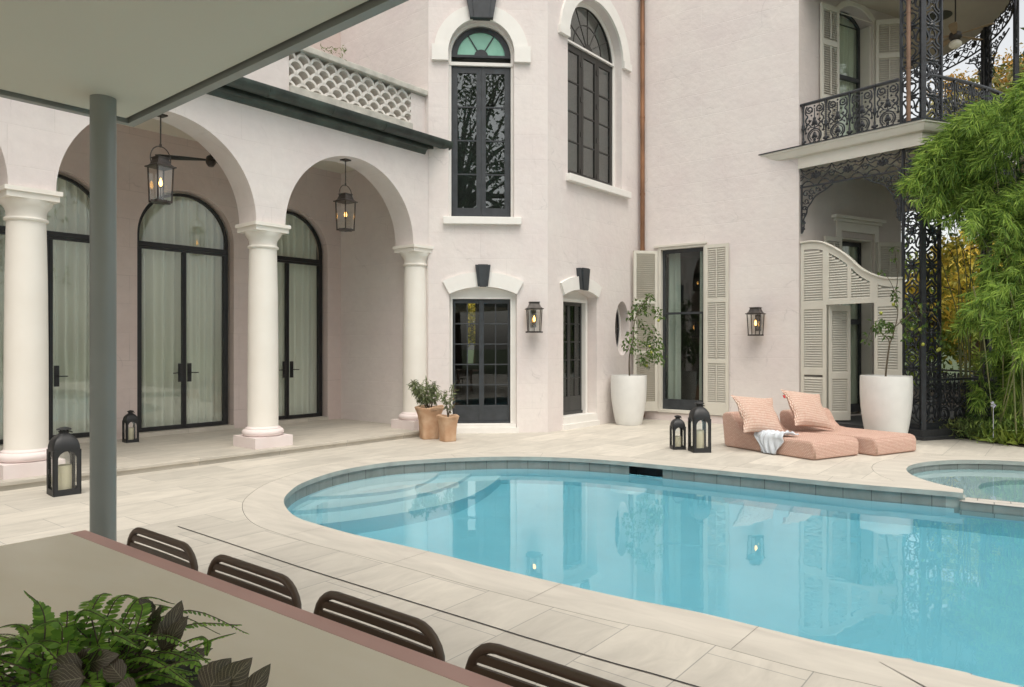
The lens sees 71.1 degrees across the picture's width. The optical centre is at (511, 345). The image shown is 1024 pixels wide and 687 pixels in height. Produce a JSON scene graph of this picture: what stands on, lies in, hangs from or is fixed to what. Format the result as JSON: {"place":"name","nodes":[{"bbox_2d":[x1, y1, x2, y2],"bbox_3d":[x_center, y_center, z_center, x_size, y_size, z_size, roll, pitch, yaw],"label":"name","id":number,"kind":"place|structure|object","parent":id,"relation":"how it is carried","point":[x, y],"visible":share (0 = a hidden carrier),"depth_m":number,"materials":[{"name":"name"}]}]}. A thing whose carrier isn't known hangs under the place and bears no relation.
{"place":"outdoors","nodes":[
{"label":"outdoors","id":0,"kind":"place"},
{"bbox_2d":[0,419,1023,686],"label":"patio","id":1,"kind":"structure","parent":0,"point":[204,499],"depth_m":5.87,"materials":[{"name":"stone"}]},
{"bbox_2d":[46,427,80,496],"bbox_3d":[-4.854,1.237,7.756,0.265,0.726,0.277,0,0,44],"label":"floor lantern","id":2,"kind":"object","parent":1,"relation":"on","point":[62,441],"visible":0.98,"depth_m":7.71,"materials":[{"name":"metal"}]},
{"bbox_2d":[58,464,71,489],"bbox_3d":[-4.850,1.426,7.760,0.144,0.306,0.144,0,0,44],"label":"pillar candle","id":3,"kind":"object","parent":2,"relation":"in","point":[64,476],"visible":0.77,"depth_m":7.71,"materials":[{"name":"beige wax"}]},
{"bbox_2d":[127,527,197,570],"bbox_3d":[-1.643,1.201,2.853,0.599,0.802,0.536,0,0,38],"label":"patio chair","id":4,"kind":"object","parent":1,"relation":"on","point":[187,553],"visible":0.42,"depth_m":3.02,"materials":[{"name":"brown metal"}]},
{"bbox_2d":[0,0,408,540],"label":"canopy","id":5,"kind":"object","parent":1,"relation":"on","point":[106,66],"visible":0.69,"depth_m":3.56,"materials":[{"name":"metal"}]},
{"bbox_2d":[0,434,418,490],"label":"porch step riser","id":6,"kind":"object","parent":1,"relation":"on","point":[29,485],"depth_m":9.82,"materials":[{"name":"stone"}]},
{"bbox_2d":[0,419,418,486],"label":"porch floor","id":7,"kind":"structure","parent":6,"relation":"on","point":[155,451],"depth_m":10.91,"materials":[{"name":"stone"}]},
{"bbox_2d":[122,410,138,442],"bbox_3d":[-5.964,1.252,11.196,0.185,0.497,0.197,0,0,44],"label":"floor lantern","id":8,"kind":"object","parent":7,"relation":"on","point":[130,416],"visible":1,"depth_m":11.17,"materials":[{"name":"metal"}]},
{"bbox_2d":[128,427,133,439],"bbox_3d":[-5.960,1.372,11.200,0.089,0.215,0.089,0,0,44],"label":"pillar candle","id":9,"kind":"object","parent":8,"relation":"in","point":[130,433],"visible":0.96,"depth_m":11.17,"materials":[{"name":"beige wax"}]},
{"bbox_2d":[207,554,301,608],"bbox_3d":[-1.107,1.201,2.439,0.599,0.802,0.536,0,0,38],"label":"patio chair","id":10,"kind":"object","parent":1,"relation":"on","point":[289,588],"visible":0.33,"depth_m":2.60,"materials":[{"name":"brown metal"}]},
{"bbox_2d":[0,530,512,686],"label":"dining table","id":11,"kind":"object","parent":1,"relation":"on","point":[293,646],"visible":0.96,"depth_m":2.27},
{"bbox_2d":[0,591,270,686],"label":"fern planter","id":12,"kind":"object","parent":11,"relation":"on","point":[123,657],"visible":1,"depth_m":1.46,"materials":[{"name":"grey paint"}]},
{"bbox_2d":[313,591,444,661],"bbox_3d":[-0.577,1.201,2.030,0.599,0.802,0.536,0,0,38],"label":"patio chair","id":13,"kind":"object","parent":1,"relation":"on","point":[428,636],"visible":0.51,"depth_m":2.19,"materials":[{"name":"brown metal"}]},
{"bbox_2d":[406,377,443,439],"bbox_3d":[-1.481,1.049,12.405,0.675,1.102,0.567,0,0,-43],"label":"potted plant","id":14,"kind":"object","parent":1,"relation":"on","point":[427,413],"visible":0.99,"depth_m":12.29,"materials":[{"name":"orange plant"}]},
{"bbox_2d":[178,526,698,686],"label":"drain slot","id":15,"kind":"object","parent":1,"relation":"on","point":[462,617],"visible":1,"depth_m":4.15,"materials":[{"name":"black metal"}]},
{"bbox_2d":[436,385,458,441],"bbox_3d":[-1.067,1.108,12.089,0.401,0.985,0.371,0,0,-35],"label":"potted plant","id":16,"kind":"object","parent":1,"relation":"on","point":[447,423],"visible":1,"depth_m":11.99,"materials":[{"name":"grey plant"}]},
{"bbox_2d":[0,0,1023,479],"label":"house","id":17,"kind":"structure","parent":1,"relation":"on","point":[580,170],"depth_m":13.62,"materials":[{"name":"paint"}]},
{"bbox_2d":[0,178,89,438],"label":"curtain","id":18,"kind":"object","parent":17,"relation":"hanging from","point":[69,212],"visible":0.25,"depth_m":11.32,"materials":[{"name":"white fabric"}]},
{"bbox_2d":[0,174,89,450],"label":"door","id":19,"kind":"structure","parent":17,"relation":"in","point":[84,437],"depth_m":10.90,"materials":[{"name":"black metal"}]},
{"bbox_2d":[144,114,176,204],"bbox_3d":[-4.730,-2.520,9.650,0.286,1.190,0.306,0,0,32],"label":"pendant lantern","id":20,"kind":"object","parent":17,"relation":"hanging from","point":[161,163],"visible":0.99,"depth_m":9.62,"materials":[{"name":"black metal"}]},
{"bbox_2d":[139,193,222,426],"bbox_3d":[-5.889,-0.785,12.616,0.234,4.430,1.740,0,0,40],"label":"curtain","id":21,"kind":"object","parent":17,"relation":"hanging from","point":[184,221],"visible":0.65,"depth_m":12.65,"materials":[{"name":"white fabric"}]},
{"bbox_2d":[137,193,234,437],"bbox_3d":[-5.652,-0.571,12.416,0.230,4.139,1.676,0,0,40],"label":"door","id":22,"kind":"structure","parent":17,"relation":"in","point":[182,428],"depth_m":12.43,"materials":[{"name":"black metal"}]},
{"bbox_2d":[155,154,217,166],"bbox_3d":[-4.761,-3.210,11.597,1.449,0.700,1.255,0,0,14],"label":"ceiling fan","id":23,"kind":"object","parent":17,"relation":"hanging from","point":[210,160],"visible":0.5,"depth_m":11.36,"materials":[{"name":"black metal"}]},
{"bbox_2d":[277,214,316,415],"bbox_3d":[-4.591,-0.785,14.176,0.215,4.430,1.740,0,0,40],"label":"curtain","id":24,"kind":"object","parent":17,"relation":"hanging from","point":[298,241],"visible":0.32,"depth_m":14.51,"materials":[{"name":"white fabric"}]},
{"bbox_2d":[277,211,328,423],"bbox_3d":[-4.347,-0.571,13.972,0.230,4.139,1.676,0,0,40],"label":"door","id":25,"kind":"structure","parent":17,"relation":"in","point":[286,419],"depth_m":14.19,"materials":[{"name":"black metal"}]},
{"bbox_2d":[320,44,337,54],"bbox_3d":[-2.941,-4.734,11.471,0.142,0.196,0.380,0,0,40],"label":"weed","id":26,"kind":"object","parent":17,"relation":"on","point":[334,49],"visible":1,"depth_m":11.47,"materials":[{"name":"grey plant"}]},
{"bbox_2d":[333,158,357,231],"bbox_3d":[-2.781,-2.520,11.973,0.286,1.190,0.306,0,0,32],"label":"pendant lantern","id":27,"kind":"object","parent":17,"relation":"hanging from","point":[345,198],"visible":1,"depth_m":11.93,"materials":[{"name":"black metal"}]},
{"bbox_2d":[432,0,530,224],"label":"window","id":28,"kind":"structure","parent":17,"relation":"in","point":[480,54],"depth_m":13.36,"materials":[{"name":"grey paint"}]},
{"bbox_2d":[443,264,522,432],"bbox_3d":[-0.535,0.054,13.233,1.480,3.091,0.340,0,0,-4],"label":"door","id":29,"kind":"structure","parent":17,"relation":"in","point":[472,418],"depth_m":13.30,"materials":[{"name":"grey paint"}]},
{"bbox_2d":[525,302,543,332],"bbox_3d":[0.403,-0.521,13.072,0.316,0.562,0.358,0,0,-4],"label":"wall lantern","id":30,"kind":"object","parent":17,"relation":"attached to","point":[532,307],"depth_m":13.03,"materials":[{"name":"black metal"}]},
{"bbox_2d":[560,268,601,429],"bbox_3d":[1.163,0.042,14.219,0.690,3.136,1.500,0,0,40],"label":"door","id":31,"kind":"structure","parent":17,"relation":"in","point":[575,414],"depth_m":14.42,"materials":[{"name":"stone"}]},
{"bbox_2d":[558,0,631,198],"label":"window","id":32,"kind":"structure","parent":17,"relation":"in","point":[591,62],"depth_m":14.81,"materials":[{"name":"white paint"}]},
{"bbox_2d":[615,308,620,348],"bbox_3d":[2.173,-0.375,15.432,0.060,1.154,0.566,0,0,40],"label":"oval window","id":33,"kind":"structure","parent":17,"relation":"in","point":[618,328],"depth_m":15.58,"materials":[{"name":"black glass"}]},
{"bbox_2d":[668,253,680,398],"bbox_3d":[3.557,-0.395,15.708,0.270,3.510,0.104,0,0,36],"label":"curtain","id":34,"kind":"object","parent":17,"relation":"hanging from","point":[674,356],"visible":0.78,"depth_m":15.73,"materials":[{"name":"fabric"}]},
{"bbox_2d":[654,241,706,413],"bbox_3d":[3.627,-0.372,15.342,1.188,3.605,0.240,0,0,36],"label":"sash window","id":35,"kind":"structure","parent":17,"relation":"in","point":[665,404],"depth_m":15.54,"materials":[{"name":"grey paint"}]},
{"bbox_2d":[699,251,702,399],"bbox_3d":[4.105,-0.395,15.331,0.220,3.510,0.071,0,0,36],"label":"curtain","id":36,"kind":"object","parent":17,"relation":"hanging from","point":[701,310],"visible":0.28,"depth_m":15.34,"materials":[{"name":"fabric"}]},
{"bbox_2d":[745,307,765,335],"bbox_3d":[4.824,-0.481,14.177,0.316,0.562,0.358,0,0,36],"label":"wall lantern","id":37,"kind":"object","parent":17,"relation":"attached to","point":[757,312],"depth_m":14.13,"materials":[{"name":"black metal"}]},
{"bbox_2d":[840,15,855,135],"bbox_3d":[6.856,-5.475,14.983,1.070,3.250,0.121,0,0,-28],"label":"curtain","id":38,"kind":"object","parent":17,"relation":"hanging from","point":[847,51],"visible":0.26,"depth_m":15.07,"materials":[{"name":"white fabric"}]},
{"bbox_2d":[842,246,857,412],"bbox_3d":[6.904,-0.440,14.997,1.070,3.720,0.140,0,0,-28],"label":"curtain","id":39,"kind":"object","parent":17,"relation":"hanging from","point":[851,251],"visible":0.13,"depth_m":15.13,"materials":[{"name":"white fabric"}]},
{"bbox_2d":[800,240,902,419],"bbox_3d":[6.330,-0.296,13.288,0.433,3.451,1.864,0,0,-40],"label":"louvred screen","id":40,"kind":"object","parent":17,"relation":"on","point":[814,351],"visible":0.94,"depth_m":13.51,"materials":[{"name":"paint"}]},
{"bbox_2d":[828,306,850,419],"bbox_3d":[6.175,0.320,13.530,0.420,2.160,0.040,0,0,-2],"label":"door leaf","id":41,"kind":"structure","parent":40,"relation":"in","point":[839,377],"depth_m":13.52,"materials":[{"name":"paint"}]},
{"bbox_2d":[833,0,875,136],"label":"sash window","id":42,"kind":"structure","parent":17,"relation":"in","point":[863,36],"depth_m":14.94,"materials":[{"name":"grey paint"}]},
{"bbox_2d":[832,214,886,413],"bbox_3d":[7.019,-0.595,14.770,1.560,4.050,0.430,0,0,-28],"label":"door","id":43,"kind":"structure","parent":17,"relation":"in","point":[847,223],"depth_m":14.94,"materials":[{"name":"grey paint"}]},
{"bbox_2d":[917,0,994,48],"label":"ceiling fan","id":44,"kind":"object","parent":17,"relation":"hanging from","point":[955,36],"visible":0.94,"depth_m":13.93,"materials":[{"name":"black metal"}]},
{"bbox_2d":[465,642,625,686],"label":"patio chair","id":45,"kind":"object","parent":1,"relation":"on","point":[479,653],"visible":0.86,"depth_m":1.86,"materials":[{"name":"brown metal"}]},
{"bbox_2d":[611,293,668,425],"bbox_3d":[2.605,0.256,14.644,1.171,2.688,0.831,0,0,0],"label":"potted citrus","id":46,"kind":"object","parent":1,"relation":"on","point":[628,394],"visible":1,"depth_m":14.43,"materials":[{"name":"white ceramic"}]},
{"bbox_2d":[670,415,685,449],"bbox_3d":[2.569,1.338,11.140,0.212,0.525,0.200,0,0,-3],"label":"floor lantern","id":47,"kind":"object","parent":1,"relation":"on","point":[676,422],"visible":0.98,"depth_m":11.05,"materials":[{"name":"metal"}]},
{"bbox_2d":[675,436,680,446],"bbox_3d":[2.575,1.483,11.140,0.109,0.193,0.109,0,0,-3],"label":"pillar candle","id":48,"kind":"object","parent":47,"relation":"in","point":[677,441],"visible":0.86,"depth_m":11.09,"materials":[{"name":"beige wax"}]},
{"bbox_2d":[688,401,710,452],"bbox_3d":[2.834,1.220,10.860,0.282,0.759,0.270,0,0,-4],"label":"floor lantern","id":49,"kind":"object","parent":1,"relation":"on","point":[698,412],"visible":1,"depth_m":10.73,"materials":[{"name":"metal"}]},
{"bbox_2d":[697,429,703,447],"bbox_3d":[2.840,1.420,10.860,0.130,0.320,0.130,0,0,-4],"label":"pillar candle","id":50,"kind":"object","parent":49,"relation":"in","point":[700,438],"visible":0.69,"depth_m":10.80,"materials":[{"name":"beige wax"}]},
{"bbox_2d":[723,411,858,459],"bbox_3d":[4.217,1.325,10.974,1.000,0.550,1.730,0,0,-29],"label":"woven lounger","id":51,"kind":"object","parent":1,"relation":"on","point":[810,445],"visible":0.78,"depth_m":10.42,"materials":[{"name":"pink fabric"}]},
{"bbox_2d":[731,395,784,432],"bbox_3d":[3.782,1.059,11.004,0.803,0.660,0.250,5,-36,-21],"label":"cushion","id":52,"kind":"object","parent":51,"relation":"on","point":[758,415],"visible":0.92,"depth_m":10.89,"materials":[{"name":"pink fabric"}]},
{"bbox_2d":[754,430,798,453],"bbox_3d":[3.943,1.421,10.680,0.414,0.334,0.600,0,0,-30],"label":"towel","id":53,"kind":"object","parent":51,"relation":"on","point":[770,441],"visible":1,"depth_m":10.59,"materials":[{"name":"fabric"}]},
{"bbox_2d":[780,408,915,455],"bbox_3d":[5.277,1.325,11.364,1.000,0.550,1.730,0,0,-29],"label":"woven lounger","id":54,"kind":"object","parent":1,"relation":"on","point":[874,442],"visible":0.64,"depth_m":10.80,"materials":[{"name":"pink fabric"}]},
{"bbox_2d":[781,389,834,429],"bbox_3d":[4.681,1.008,11.354,0.804,0.680,0.250,8,-39,-21],"label":"cushion","id":55,"kind":"object","parent":54,"relation":"on","point":[807,409],"visible":1,"depth_m":11.22,"materials":[{"name":"pink fabric"}]},
{"bbox_2d":[860,247,950,432],"bbox_3d":[6.561,-0.026,11.950,1.506,3.251,0.792,0,0,0],"label":"potted citrus","id":56,"kind":"object","parent":1,"relation":"on","point":[886,401],"visible":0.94,"depth_m":11.71,"materials":[{"name":"white ceramic"}]},
{"bbox_2d":[242,452,1023,686],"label":"pool coping","id":57,"kind":"object","parent":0,"point":[675,470],"visible":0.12,"depth_m":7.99,"materials":[{"name":"beige stone"}]},
{"bbox_2d":[242,452,915,686],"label":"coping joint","id":58,"kind":"object","parent":57,"relation":"on","point":[560,583],"visible":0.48,"depth_m":4.63,"materials":[{"name":"grey"}]},
{"bbox_2d":[284,457,1023,502],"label":"coping edge","id":59,"kind":"object","parent":57,"relation":"on","point":[757,476],"visible":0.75,"depth_m":9.52,"materials":[{"name":"beige stone"}]},
{"bbox_2d":[360,0,1023,477],"label":"sky","id":60,"kind":"structure","parent":0,"point":[1007,42],"materials":[{"name":"white"}]},
{"bbox_2d":[468,350,972,390],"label":"ground","id":61,"kind":"structure","parent":0,"point":[471,356],"depth_m":63.01,"materials":[{"name":"green plant"}]},
{"bbox_2d":[468,304,474,362],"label":"garden tree","id":62,"kind":"object","parent":61,"relation":"on","point":[471,319],"visible":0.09,"depth_m":42.36,"materials":[{"name":"green plant"}]},
{"bbox_2d":[905,211,976,357],"bbox_3d":[21.338,-2.924,30.664,10.714,9.168,9.104,0,0,41],"label":"garden tree","id":63,"kind":"object","parent":61,"relation":"on","point":[947,242],"visible":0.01,"depth_m":32.80,"materials":[{"name":"yellow plant"}]},
{"bbox_2d":[906,230,979,376],"bbox_3d":[18.603,-1.277,25.744,7.886,5.832,8.449,0,0,0],"label":"garden tree","id":64,"kind":"object","parent":61,"relation":"on","point":[950,362],"visible":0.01,"depth_m":25.21,"materials":[{"name":"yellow plant"}]},
{"bbox_2d":[929,27,1023,112],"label":"garden tree","id":65,"kind":"object","parent":61,"relation":"on","point":[1020,56],"visible":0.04,"depth_m":24.63,"materials":[{"name":"yellow plant"}]},
{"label":"pool basin","id":66,"kind":"structure","parent":61,"relation":"in","visible":0},
{"bbox_2d":[629,463,666,476],"bbox_3d":[1.905,1.755,9.908,0.487,0.200,0.300,0,0,33],"label":"pool skimmer opening","id":67,"kind":"object","parent":66,"relation":"on","point":[646,471],"visible":0.31,"depth_m":10.05,"materials":[{"name":"grey paint"}]},
{"bbox_2d":[284,460,1023,685],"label":"waterline tile","id":68,"kind":"object","parent":66,"relation":"attached to","point":[794,487],"visible":0.27,"depth_m":9.16,"materials":[{"name":"tile"}]},
{"bbox_2d":[287,468,1023,686],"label":"pool water","id":69,"kind":"structure","parent":66,"relation":"in","point":[940,586],"depth_m":6.33,"materials":[{"name":"blue liquid"}]},
{"bbox_2d":[946,495,964,507],"bbox_3d":[4.857,1.878,7.980,0.320,0.444,0.194,0,0,33],"label":"coping support","id":70,"kind":"object","parent":66,"relation":"attached to","point":[952,501],"visible":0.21,"depth_m":7.87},
{"bbox_2d":[960,497,1023,508],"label":"spa dam","id":71,"kind":"structure","parent":66,"relation":"on","point":[994,502],"depth_m":7.72,"materials":[{"name":"stone"}]},
{"bbox_2d":[913,386,1023,446],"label":"planting bed","id":72,"kind":"object","parent":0,"point":[1018,445],"visible":0.17,"depth_m":21.26,"materials":[{"name":"soil"}]},
{"bbox_2d":[905,245,978,386],"bbox_3d":[15.574,-1.107,26.770,7.264,5.619,6.527,0,0,32],"label":"garden tree","id":73,"kind":"object","parent":72,"relation":"on","point":[955,345],"visible":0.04,"depth_m":25.80,"materials":[{"name":"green plant"}]},
{"bbox_2d":[890,64,1023,442],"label":"bamboo","id":74,"kind":"object","parent":72,"relation":"on","point":[951,163],"visible":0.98,"depth_m":11.32,"materials":[{"name":"green plant"}]},
{"bbox_2d":[906,104,1012,428],"bbox_3d":[7.978,-1.370,12.489,2.512,5.944,0.846,0,0,-5],"label":"bamboo","id":75,"kind":"object","parent":72,"relation":"on","point":[969,356],"visible":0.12,"depth_m":12.78,"materials":[{"name":"green plant"}]},
{"bbox_2d":[938,415,985,436],"bbox_3d":[7.887,1.393,12.530,1.341,0.426,0.811,0,0,24],"label":"ground plant","id":76,"kind":"object","parent":72,"relation":"on","point":[952,426],"visible":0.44,"depth_m":12.43,"materials":[{"name":"green plant"}]},
{"bbox_2d":[905,230,1023,392],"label":"garden tree","id":77,"kind":"object","parent":72,"relation":"on","point":[947,300],"visible":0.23,"depth_m":20.11,"materials":[{"name":"yellow plant"}]},
{"bbox_2d":[917,42,1023,174],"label":"garden tree","id":78,"kind":"object","parent":72,"relation":"on","point":[1003,80],"visible":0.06,"depth_m":21.23,"materials":[{"name":"green plant"}]},
{"bbox_2d":[926,56,1023,208],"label":"garden tree","id":79,"kind":"object","parent":72,"relation":"on","point":[1009,76],"visible":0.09,"depth_m":19.66,"materials":[{"name":"yellow plant"}]},
{"bbox_2d":[949,312,1008,390],"bbox_3d":[12.570,0.177,17.090,3.605,2.928,3.359,0,0,0],"label":"garden tree","id":80,"kind":"object","parent":72,"relation":"on","point":[974,338],"visible":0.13,"depth_m":17.59,"materials":[{"name":"green plant"}]},
{"bbox_2d":[950,413,1012,438],"bbox_3d":[8.006,1.385,12.324,1.282,0.494,0.824,0,0,0],"label":"ground plant","id":81,"kind":"object","parent":72,"relation":"on","point":[969,428],"visible":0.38,"depth_m":12.20,"materials":[{"name":"green plant"}]},
{"bbox_2d":[960,416,1018,442],"bbox_3d":[8.135,1.401,11.821,1.147,0.526,0.908,0,0,0],"label":"ground plant","id":82,"kind":"object","parent":72,"relation":"on","point":[995,425],"visible":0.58,"depth_m":11.82,"materials":[{"name":"green plant"}]},
{"bbox_2d":[971,422,1023,445],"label":"ground plant","id":83,"kind":"object","parent":72,"relation":"on","point":[1004,433],"visible":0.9,"depth_m":11.57,"materials":[{"name":"green plant"}]},
{"bbox_2d":[990,401,1023,441],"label":"ground plant","id":84,"kind":"object","parent":72,"relation":"on","point":[1020,421],"visible":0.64,"depth_m":11.62,"materials":[{"name":"green plant"}]},
{"bbox_2d":[993,97,1023,427],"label":"bamboo","id":85,"kind":"object","parent":72,"relation":"on","point":[1021,163],"visible":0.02,"depth_m":12.22,"materials":[{"name":"green plant"}]},
{"bbox_2d":[1004,327,1023,374],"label":"bamboo","id":86,"kind":"object","parent":72,"relation":"on","point":[1019,351],"visible":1,"depth_m":10.82,"materials":[{"name":"green plant"}]},
{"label":"spa basin","id":87,"kind":"structure","parent":0,"visible":0},
{"bbox_2d":[907,464,1023,472],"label":"spa tile","id":88,"kind":"object","parent":87,"relation":"on","point":[1020,467],"visible":0.23,"depth_m":10.03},
{"bbox_2d":[910,468,1023,502],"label":"spa water","id":89,"kind":"structure","parent":87,"relation":"in","point":[996,484],"depth_m":9.14,"materials":[{"name":"teal liquid"}]}
]}

